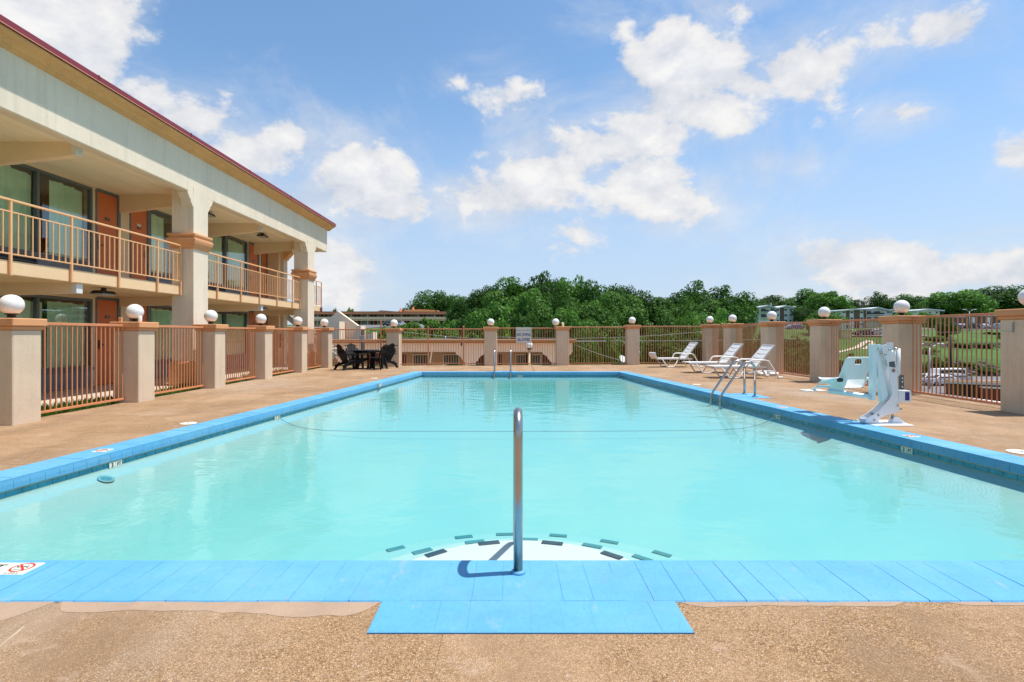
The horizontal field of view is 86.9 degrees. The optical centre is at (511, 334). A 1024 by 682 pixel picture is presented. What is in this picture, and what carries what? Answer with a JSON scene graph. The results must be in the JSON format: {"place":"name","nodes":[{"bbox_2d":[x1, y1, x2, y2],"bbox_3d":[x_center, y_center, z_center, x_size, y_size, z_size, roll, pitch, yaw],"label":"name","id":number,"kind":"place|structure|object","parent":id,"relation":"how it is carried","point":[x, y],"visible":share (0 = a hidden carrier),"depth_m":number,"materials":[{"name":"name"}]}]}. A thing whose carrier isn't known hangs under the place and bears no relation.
{"place":"outdoors","nodes":[
{"label":"outdoors","id":0,"kind":"place"},
{"bbox_2d":[41,363,287,405],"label":"motel walkway","id":1,"kind":"structure","parent":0,"point":[74,394],"depth_m":11.93,"materials":[{"name":"concrete"}]},
{"bbox_2d":[0,375,1023,559],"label":"pool water","id":2,"kind":"structure","parent":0,"point":[782,488],"depth_m":6.09,"materials":[{"name":"liquid"}]},
{"bbox_2d":[354,533,683,559],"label":"pool steps","id":3,"kind":"structure","parent":2,"relation":"on","point":[499,546],"depth_m":4.04,"materials":[{"name":"paint"}]},
{"bbox_2d":[278,416,775,431],"bbox_3d":[0.295,1.548,9.302,8.636,0.239,0.137,0,0,-1],"label":"safety rope","id":4,"kind":"object","parent":2,"relation":"on","point":[523,431],"visible":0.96,"depth_m":9.24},
{"bbox_2d":[0,0,1023,324],"label":"sky","id":5,"kind":"structure","parent":0,"point":[856,149],"materials":[{"name":"blue"}]},
{"bbox_2d":[287,325,999,381],"bbox_3d":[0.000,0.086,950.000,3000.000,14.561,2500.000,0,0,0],"label":"ground","id":6,"kind":"structure","parent":0,"point":[806,334],"depth_m":114.18,"materials":[{"name":"green plant"}]},
{"bbox_2d":[0,14,339,391],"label":"motel building","id":7,"kind":"structure","parent":6,"relation":"on","point":[115,202],"depth_m":12.97,"materials":[{"name":"paint"}]},
{"bbox_2d":[0,164,92,265],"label":"window","id":8,"kind":"structure","parent":7,"relation":"in","point":[15,184],"depth_m":11.72,"materials":[{"name":"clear glass"}]},
{"bbox_2d":[0,295,93,373],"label":"window","id":9,"kind":"structure","parent":7,"relation":"in","point":[57,312],"depth_m":12.42,"materials":[{"name":"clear glass"}]},
{"bbox_2d":[97,300,116,384],"bbox_3d":[-10.193,0.200,13.620,0.115,2.107,0.686,0,0,0],"label":"door","id":10,"kind":"structure","parent":7,"relation":"in","point":[106,309],"depth_m":13.60,"materials":[{"name":"orange paint"}]},
{"bbox_2d":[97,191,116,275],"bbox_3d":[-10.193,-2.367,13.620,0.115,2.313,0.686,0,0,0],"label":"door","id":11,"kind":"structure","parent":7,"relation":"in","point":[106,204],"depth_m":13.60,"materials":[{"name":"orange paint"}]},
{"bbox_2d":[131,211,146,279],"bbox_3d":[-10.193,-2.367,14.780,0.115,2.313,0.646,0,0,0],"label":"door","id":12,"kind":"structure","parent":7,"relation":"in","point":[138,219],"depth_m":14.81,"materials":[{"name":"orange paint"}]},
{"bbox_2d":[150,305,171,363],"bbox_3d":[-10.258,0.003,16.485,0.205,1.705,2.540,0,0,0],"label":"window","id":13,"kind":"structure","parent":7,"relation":"in","point":[164,317],"depth_m":15.88,"materials":[{"name":"green glass"}]},
{"bbox_2d":[150,210,171,278],"bbox_3d":[-10.255,-2.607,16.485,0.200,1.905,2.540,0,0,0],"label":"window","id":14,"kind":"structure","parent":7,"relation":"in","point":[156,223],"depth_m":15.69,"materials":[{"name":"green glass"}]},
{"bbox_2d":[208,235,248,290],"bbox_3d":[-10.258,-2.607,19.395,0.206,1.905,2.900,0,0,0],"label":"window","id":15,"kind":"structure","parent":7,"relation":"in","point":[235,250],"depth_m":19.68,"materials":[{"name":"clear glass"}]},
{"bbox_2d":[213,311,248,357],"bbox_3d":[-10.258,0.003,19.395,0.206,1.705,2.900,0,0,0],"label":"window","id":16,"kind":"structure","parent":7,"relation":"in","point":[232,320],"depth_m":19.99,"materials":[{"name":"green glass"}]},
{"bbox_2d":[250,244,257,296],"bbox_3d":[-10.193,-2.367,21.325,0.115,2.313,0.716,0,0,0],"label":"door","id":17,"kind":"structure","parent":7,"relation":"in","point":[253,258],"depth_m":21.33,"materials":[{"name":"orange paint"}]},
{"bbox_2d":[314,307,450,326],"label":"ochre motel","id":18,"kind":"structure","parent":6,"relation":"on","point":[376,317],"depth_m":164.80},
{"bbox_2d":[287,336,575,364],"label":"wing","id":19,"kind":"structure","parent":6,"relation":"on","point":[408,352],"depth_m":33.00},
{"bbox_2d":[318,311,376,338],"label":"stucco gable","id":20,"kind":"structure","parent":19,"relation":"on","point":[338,320],"depth_m":41.00,"materials":[{"name":"white paint"}]},
{"bbox_2d":[405,289,464,311],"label":"tree","id":21,"kind":"object","parent":6,"relation":"on","point":[440,301],"visible":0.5,"depth_m":182.98,"materials":[{"name":"green plant"}]},
{"bbox_2d":[445,296,470,321],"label":"tree","id":22,"kind":"object","parent":6,"relation":"on","point":[457,308],"visible":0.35,"depth_m":147.65,"materials":[{"name":"green plant"}]},
{"bbox_2d":[452,307,482,338],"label":"tree","id":23,"kind":"object","parent":6,"relation":"on","point":[459,324],"visible":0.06,"depth_m":102.92,"materials":[{"name":"green plant"}]},
{"bbox_2d":[464,285,498,315],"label":"tree","id":24,"kind":"object","parent":6,"relation":"on","point":[476,297],"visible":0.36,"depth_m":125.00,"materials":[{"name":"green plant"}]},
{"bbox_2d":[464,301,512,338],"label":"tree","id":25,"kind":"object","parent":6,"relation":"on","point":[495,313],"visible":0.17,"depth_m":90.99,"materials":[{"name":"green plant"}]},
{"bbox_2d":[481,276,527,315],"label":"tree","id":26,"kind":"object","parent":6,"relation":"on","point":[512,289],"visible":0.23,"depth_m":113.87,"materials":[{"name":"green plant"}]},
{"bbox_2d":[0,364,1023,681],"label":"pool deck","id":27,"kind":"structure","parent":6,"relation":"on","point":[338,642],"depth_m":2.33,"materials":[{"name":"concrete"}]},
{"bbox_2d":[0,318,46,425],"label":"fence pillar","id":28,"kind":"structure","parent":27,"relation":"on","point":[20,370],"depth_m":7.80,"materials":[{"name":"paint"}]},
{"bbox_2d":[0,295,24,317],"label":"globe lamp","id":29,"kind":"object","parent":28,"relation":"on","point":[12,306],"visible":0.98,"depth_m":7.84,"materials":[{"name":"glass"}]},
{"bbox_2d":[41,322,124,413],"bbox_3d":[-7.370,0.528,9.210,0.040,1.432,2.120,0,0,0],"label":"fence panel","id":30,"kind":"object","parent":28,"relation":"attached to","point":[87,403],"visible":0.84,"depth_m":9.26,"materials":[{"name":"pink paint"}]},
{"bbox_2d":[110,322,158,402],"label":"fence pillar","id":31,"kind":"structure","parent":27,"relation":"on","point":[138,362],"depth_m":10.27,"materials":[{"name":"paint"}]},
{"bbox_2d":[125,304,143,321],"bbox_3d":[-7.330,-0.410,10.505,0.300,0.350,0.300,0,0,2],"label":"globe lamp","id":32,"kind":"object","parent":31,"relation":"on","point":[133,312],"visible":0.92,"depth_m":10.41,"materials":[{"name":"glass"}]},
{"bbox_2d":[192,324,228,388],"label":"fence pillar","id":33,"kind":"structure","parent":27,"relation":"on","point":[213,356],"depth_m":12.92,"materials":[{"name":"paint"}]},
{"bbox_2d":[155,325,203,393],"bbox_3d":[-7.370,0.528,11.830,0.040,1.432,2.180,0,0,0],"label":"fence panel","id":34,"kind":"object","parent":33,"relation":"attached to","point":[178,327],"visible":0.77,"depth_m":12.03,"materials":[{"name":"pink paint"}]},
{"bbox_2d":[246,326,274,379],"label":"fence pillar","id":35,"kind":"structure","parent":27,"relation":"on","point":[263,352],"depth_m":15.54,"materials":[{"name":"paint"}]},
{"bbox_2d":[225,327,255,382],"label":"fence panel","id":36,"kind":"object","parent":35,"relation":"attached to","point":[240,328],"visible":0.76,"depth_m":14.66,"materials":[{"name":"pink paint"}]},
{"bbox_2d":[272,328,293,374],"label":"fence panel","id":37,"kind":"object","parent":35,"relation":"attached to","point":[282,329],"visible":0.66,"depth_m":17.34,"materials":[{"name":"pink paint"}]},
{"bbox_2d":[286,327,308,372],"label":"fence pillar","id":38,"kind":"structure","parent":27,"relation":"on","point":[300,349],"depth_m":18.27,"materials":[{"name":"paint"}]},
{"bbox_2d":[314,328,333,367],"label":"fence pillar","id":39,"kind":"structure","parent":27,"relation":"on","point":[325,338],"depth_m":20.89,"materials":[{"name":"paint"}]},
{"bbox_2d":[307,329,321,368],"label":"fence panel","id":40,"kind":"object","parent":39,"relation":"attached to","point":[313,348],"visible":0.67,"depth_m":20.07,"materials":[{"name":"pink paint"}]},
{"bbox_2d":[333,344,365,370],"bbox_3d":[-5.985,0.836,19.844,0.740,0.976,0.975,0,0,42],"label":"adirondack chair","id":41,"kind":"object","parent":27,"relation":"on","point":[341,353],"visible":0.98,"depth_m":19.72,"materials":[{"name":"black plastic"}]},
{"bbox_2d":[333,320,385,365],"bbox_3d":[-6.060,0.370,21.650,2.090,1.860,0.060,0,0,-13],"label":"fence panel","id":42,"kind":"object","parent":27,"relation":"on","point":[367,341],"visible":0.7,"depth_m":21.68,"materials":[{"name":"pink paint"}]},
{"bbox_2d":[370,343,397,368],"bbox_3d":[-4.916,0.836,20.756,0.740,0.976,0.975,0,0,34],"label":"adirondack chair","id":43,"kind":"object","parent":27,"relation":"on","point":[390,352],"visible":0.69,"depth_m":20.85,"materials":[{"name":"black plastic"}]},
{"bbox_2d":[385,328,402,366],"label":"fence pillar","id":44,"kind":"structure","parent":27,"relation":"on","point":[393,335],"depth_m":21.69,"materials":[{"name":"paint"}]},
{"bbox_2d":[427,326,463,365],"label":"pool gate","id":45,"kind":"structure","parent":27,"relation":"on","point":[443,329],"depth_m":22.24,"materials":[{"name":"brown metal"}]},
{"bbox_2d":[483,327,497,365],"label":"fence pillar","id":46,"kind":"structure","parent":27,"relation":"on","point":[490,340],"depth_m":22.29,"materials":[{"name":"paint"}]},
{"bbox_2d":[0,371,1023,633],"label":"pool coping","id":47,"kind":"object","parent":27,"relation":"on","point":[538,597],"visible":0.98,"depth_m":2.84,"materials":[{"name":"tile"}]},
{"bbox_2d":[0,563,44,574],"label":"no diving tile","id":48,"kind":"object","parent":47,"relation":"on","point":[20,568],"visible":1,"depth_m":2.97,"materials":[{"name":"white tile"}]},
{"bbox_2d":[511,407,524,575],"bbox_3d":[0.033,1.050,3.453,0.080,1.275,1.126,0,0,0],"label":"pool grab rail","id":49,"kind":"object","parent":47,"relation":"attached to","point":[517,570],"visible":0.98,"depth_m":2.91,"materials":[{"name":"silver metal"}]},
{"bbox_2d":[710,360,757,408],"bbox_3d":[4.668,1.396,11.420,0.815,1.683,0.608,0,0,0],"label":"pool ladder","id":50,"kind":"object","parent":47,"relation":"attached to","point":[734,376],"visible":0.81,"depth_m":11.62,"materials":[{"name":"silver metal"}]},
{"bbox_2d":[554,326,569,364],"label":"fence pillar","id":51,"kind":"structure","parent":27,"relation":"on","point":[562,345],"depth_m":22.49,"materials":[{"name":"paint"}]},
{"bbox_2d":[497,328,555,363],"bbox_3d":[0.613,0.484,22.650,2.482,1.519,0.040,0,0,-4],"label":"fence panel","id":52,"kind":"object","parent":51,"relation":"attached to","point":[525,346],"visible":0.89,"depth_m":22.65,"materials":[{"name":"pink paint"}]},
{"bbox_2d":[516,327,530,342],"bbox_3d":[0.490,0.045,22.419,0.636,0.650,0.016,0,0,-3],"label":"pool sign","id":53,"kind":"object","parent":52,"relation":"attached to","point":[523,334],"visible":1,"depth_m":22.41,"materials":[{"name":"white metal"}]},
{"bbox_2d":[623,325,640,364],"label":"fence pillar","id":54,"kind":"structure","parent":27,"relation":"on","point":[632,344],"depth_m":22.86,"materials":[{"name":"paint"}]},
{"bbox_2d":[569,327,625,363],"bbox_3d":[3.625,0.462,22.935,2.532,1.564,0.042,0,0,-7],"label":"fence panel","id":55,"kind":"object","parent":54,"relation":"attached to","point":[598,345],"visible":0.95,"depth_m":22.93,"materials":[{"name":"pink paint"}]},
{"bbox_2d":[649,342,702,366],"bbox_3d":[6.475,0.803,21.440,1.940,0.994,0.780,0,0,-6],"label":"sun lounger","id":56,"kind":"object","parent":27,"relation":"on","point":[690,347],"visible":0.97,"depth_m":21.22,"materials":[{"name":"white plastic"}]},
{"bbox_2d":[700,324,719,364],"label":"fence pillar","id":57,"kind":"structure","parent":27,"relation":"on","point":[709,341],"depth_m":23.09,"materials":[{"name":"paint"}]},
{"bbox_2d":[640,326,702,362],"bbox_3d":[6.845,0.446,23.260,2.901,1.596,0.040,0,0,-5],"label":"fence panel","id":58,"kind":"object","parent":57,"relation":"attached to","point":[667,341],"visible":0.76,"depth_m":23.23,"materials":[{"name":"pink paint"}]},
{"bbox_2d":[713,325,722,364],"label":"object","id":59,"kind":"structure","parent":57,"relation":"attached to","point":[719,340],"depth_m":22.30,"materials":[{"name":"pink paint"}]},
{"bbox_2d":[682,343,747,372],"bbox_3d":[6.886,0.803,18.335,2.013,0.994,0.842,0,0,-2],"label":"sun lounger","id":60,"kind":"object","parent":27,"relation":"on","point":[734,348],"visible":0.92,"depth_m":18.16,"materials":[{"name":"white plastic"}]},
{"bbox_2d":[721,323,743,364],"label":"fence pillar","id":61,"kind":"structure","parent":27,"relation":"on","point":[729,334],"depth_m":20.69,"materials":[{"name":"paint"}]},
{"bbox_2d":[705,344,782,378],"bbox_3d":[6.906,0.803,16.185,2.013,0.994,0.842,0,0,-2],"label":"sun lounger","id":62,"kind":"object","parent":27,"relation":"on","point":[765,351],"visible":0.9,"depth_m":16.01,"materials":[{"name":"white plastic"}]},
{"bbox_2d":[758,321,785,373],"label":"fence pillar","id":63,"kind":"structure","parent":27,"relation":"on","point":[768,332],"depth_m":17.52,"materials":[{"name":"paint"}]},
{"bbox_2d":[736,323,759,369],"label":"fence panel","id":64,"kind":"object","parent":63,"relation":"attached to","point":[743,338],"visible":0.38,"depth_m":19.67,"materials":[{"name":"pink paint"}]},
{"bbox_2d":[776,322,809,376],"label":"fence panel","id":65,"kind":"object","parent":63,"relation":"attached to","point":[789,323],"visible":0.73,"depth_m":16.70,"materials":[{"name":"pink paint"}]},
{"bbox_2d":[807,319,841,381],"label":"fence pillar","id":66,"kind":"structure","parent":27,"relation":"on","point":[820,347],"depth_m":14.54,"materials":[{"name":"paint"}]},
{"bbox_2d":[799,343,913,425],"bbox_3d":[5.136,0.711,8.314,0.815,1.178,1.696,0,0,-26],"label":"pool lift","id":67,"kind":"object","parent":27,"relation":"on","point":[880,365],"visible":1,"depth_m":7.84,"materials":[{"name":"white plastic"}]},
{"bbox_2d":[878,315,926,394],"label":"fence pillar","id":68,"kind":"structure","parent":27,"relation":"on","point":[897,331],"depth_m":11.60,"materials":[{"name":"paint"}]},
{"bbox_2d":[831,318,879,386],"bbox_3d":[8.570,0.438,13.330,0.040,1.612,2.416,0,0,0],"label":"fence panel","id":69,"kind":"object","parent":68,"relation":"attached to","point":[854,320],"visible":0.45,"depth_m":13.63,"materials":[{"name":"pink paint"}]},
{"bbox_2d":[995,308,1023,413],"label":"fence pillar","id":70,"kind":"structure","parent":27,"relation":"on","point":[1011,372],"depth_m":8.95,"materials":[{"name":"paint"}]},
{"bbox_2d":[911,313,999,404],"bbox_3d":[8.570,0.431,10.390,0.040,1.626,2.416,0,0,0],"label":"fence panel","id":71,"kind":"object","parent":70,"relation":"attached to","point":[958,316],"visible":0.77,"depth_m":10.49,"materials":[{"name":"pink paint"}]},
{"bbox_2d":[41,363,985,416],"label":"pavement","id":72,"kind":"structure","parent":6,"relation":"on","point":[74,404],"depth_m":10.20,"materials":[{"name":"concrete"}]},
{"bbox_2d":[494,312,539,338],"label":"tree","id":73,"kind":"object","parent":6,"relation":"on","point":[519,321],"visible":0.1,"depth_m":72.40,"materials":[{"name":"green plant"}]},
{"bbox_2d":[504,287,542,323],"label":"tree","id":74,"kind":"object","parent":6,"relation":"on","point":[521,303],"visible":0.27,"depth_m":105.40,"materials":[{"name":"green plant"}]},
{"bbox_2d":[523,295,552,335],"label":"tree","id":75,"kind":"object","parent":6,"relation":"on","point":[542,311],"visible":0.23,"depth_m":85.81,"materials":[{"name":"green plant"}]},
{"bbox_2d":[516,270,566,308],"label":"tree","id":76,"kind":"object","parent":6,"relation":"on","point":[542,285],"visible":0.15,"depth_m":112.86,"materials":[{"name":"green plant"}]},
{"bbox_2d":[534,320,573,360],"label":"tree","id":77,"kind":"object","parent":6,"relation":"on","point":[548,325],"visible":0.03,"depth_m":61.84,"materials":[{"name":"green plant"}]},
{"bbox_2d":[541,284,573,314],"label":"tree","id":78,"kind":"object","parent":6,"relation":"on","point":[555,302],"visible":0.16,"depth_m":102.14,"materials":[{"name":"green plant"}]},
{"bbox_2d":[554,274,588,302],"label":"tree","id":79,"kind":"object","parent":6,"relation":"on","point":[571,287],"visible":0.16,"depth_m":119.46,"materials":[{"name":"green plant"}]},
{"bbox_2d":[552,306,599,362],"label":"tree","id":80,"kind":"object","parent":6,"relation":"on","point":[569,317],"visible":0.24,"depth_m":78.36,"materials":[{"name":"green plant"}]},
{"bbox_2d":[561,292,620,339],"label":"tree","id":81,"kind":"object","parent":6,"relation":"on","point":[600,313],"visible":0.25,"depth_m":88.25,"materials":[{"name":"green plant"}]},
{"bbox_2d":[570,325,624,364],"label":"tree","id":82,"kind":"object","parent":6,"relation":"on","point":[577,348],"visible":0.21,"depth_m":57.24,"materials":[{"name":"green plant"}]},
{"bbox_2d":[572,278,622,306],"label":"tree","id":83,"kind":"object","parent":6,"relation":"on","point":[594,292],"visible":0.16,"depth_m":116.67,"materials":[{"name":"green plant"}]},
{"bbox_2d":[591,337,621,364],"bbox_3d":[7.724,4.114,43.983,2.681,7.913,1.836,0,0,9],"label":"shrub","id":84,"kind":"object","parent":6,"relation":"on","point":[606,353],"visible":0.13,"depth_m":43.73,"materials":[{"name":"green plant"}]},
{"bbox_2d":[593,290,643,316],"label":"tree","id":85,"kind":"object","parent":6,"relation":"on","point":[621,303],"visible":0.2,"depth_m":101.20,"materials":[{"name":"green plant"}]},
{"bbox_2d":[604,303,659,346],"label":"tree","id":86,"kind":"object","parent":6,"relation":"on","point":[639,316],"visible":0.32,"depth_m":81.13,"materials":[{"name":"green plant"}]},
{"bbox_2d":[608,283,656,320],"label":"tree","id":87,"kind":"object","parent":6,"relation":"on","point":[626,292],"visible":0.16,"depth_m":115.16,"materials":[{"name":"green plant"}]},
{"bbox_2d":[644,297,676,325],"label":"tree","id":88,"kind":"object","parent":6,"relation":"on","point":[662,303],"visible":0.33,"depth_m":116.56,"materials":[{"name":"green plant"}]},
{"bbox_2d":[644,309,680,343],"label":"tree","id":89,"kind":"object","parent":6,"relation":"on","point":[667,319],"visible":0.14,"depth_m":78.92,"materials":[{"name":"green plant"}]},
{"bbox_2d":[640,327,697,363],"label":"tree","id":90,"kind":"object","parent":6,"relation":"on","point":[670,350],"visible":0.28,"depth_m":56.28,"materials":[{"name":"green plant"}]},
{"bbox_2d":[664,309,701,347],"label":"tree","id":91,"kind":"object","parent":6,"relation":"on","point":[688,321],"visible":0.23,"depth_m":72.99,"materials":[{"name":"green plant"}]},
{"bbox_2d":[668,296,719,324],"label":"tree","id":92,"kind":"object","parent":6,"relation":"on","point":[692,306],"visible":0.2,"depth_m":98.25,"materials":[{"name":"green plant"}]},
{"bbox_2d":[685,307,729,333],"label":"tree","id":93,"kind":"object","parent":6,"relation":"on","point":[720,321],"visible":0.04,"depth_m":76.98,"materials":[{"name":"green plant"}]},
{"bbox_2d":[674,280,743,313],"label":"tree","id":94,"kind":"object","parent":6,"relation":"on","point":[699,298],"visible":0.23,"depth_m":112.51,"materials":[{"name":"green plant"}]},
{"bbox_2d":[713,303,758,347],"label":"tree","id":95,"kind":"object","parent":6,"relation":"on","point":[745,317],"visible":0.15,"depth_m":85.50,"materials":[{"name":"green plant"}]},
{"bbox_2d":[718,290,760,320],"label":"tree","id":96,"kind":"object","parent":6,"relation":"on","point":[745,296],"visible":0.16,"depth_m":109.27,"materials":[{"name":"green plant"}]},
{"bbox_2d":[754,305,796,324],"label":"apartment block","id":97,"kind":"structure","parent":6,"relation":"on","point":[783,313],"depth_m":168.00,"materials":[{"name":"white brick"}]},
{"bbox_2d":[780,288,823,321],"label":"tree","id":98,"kind":"object","parent":6,"relation":"on","point":[797,299],"visible":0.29,"depth_m":204.38,"materials":[{"name":"green plant"}]},
{"bbox_2d":[790,307,815,325],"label":"tree","id":99,"kind":"object","parent":6,"relation":"on","point":[800,314],"visible":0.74,"depth_m":163.91,"materials":[{"name":"green plant"}]},
{"bbox_2d":[806,290,854,312],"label":"tree","id":100,"kind":"object","parent":6,"relation":"on","point":[832,300],"visible":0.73,"depth_m":188.34,"materials":[{"name":"green plant"}]},
{"bbox_2d":[830,307,893,327],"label":"apartment block","id":101,"kind":"structure","parent":6,"relation":"on","point":[865,313],"depth_m":158.00,"materials":[{"name":"grey brick"}]},
{"bbox_2d":[861,291,895,313],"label":"tree","id":102,"kind":"object","parent":6,"relation":"on","point":[876,303],"visible":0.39,"depth_m":197.55,"materials":[{"name":"green plant"}]},
{"bbox_2d":[887,294,936,313],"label":"tree","id":103,"kind":"object","parent":6,"relation":"on","point":[911,300],"visible":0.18,"depth_m":193.43,"materials":[{"name":"green plant"}]},
{"bbox_2d":[934,317,961,339],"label":"tree","id":104,"kind":"object","parent":6,"relation":"on","point":[942,327],"visible":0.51,"depth_m":119.25,"materials":[{"name":"green plant"}]},
{"bbox_2d":[918,289,999,314],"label":"tree","id":105,"kind":"object","parent":6,"relation":"on","point":[954,304],"visible":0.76,"depth_m":171.68,"materials":[{"name":"green plant"}]},
{"bbox_2d":[925,315,999,328],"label":"flat roofed building","id":106,"kind":"structure","parent":6,"relation":"on","point":[978,319],"depth_m":152.00,"materials":[{"name":"grey brick"}]},
{"bbox_2d":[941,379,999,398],"bbox_3d":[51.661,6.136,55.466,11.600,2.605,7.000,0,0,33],"label":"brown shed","id":107,"kind":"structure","parent":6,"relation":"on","point":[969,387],"depth_m":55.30,"materials":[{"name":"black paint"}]},
{"bbox_2d":[973,284,1023,312],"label":"tree","id":108,"kind":"object","parent":6,"relation":"on","point":[1001,292],"visible":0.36,"depth_m":180.96,"materials":[{"name":"green plant"}]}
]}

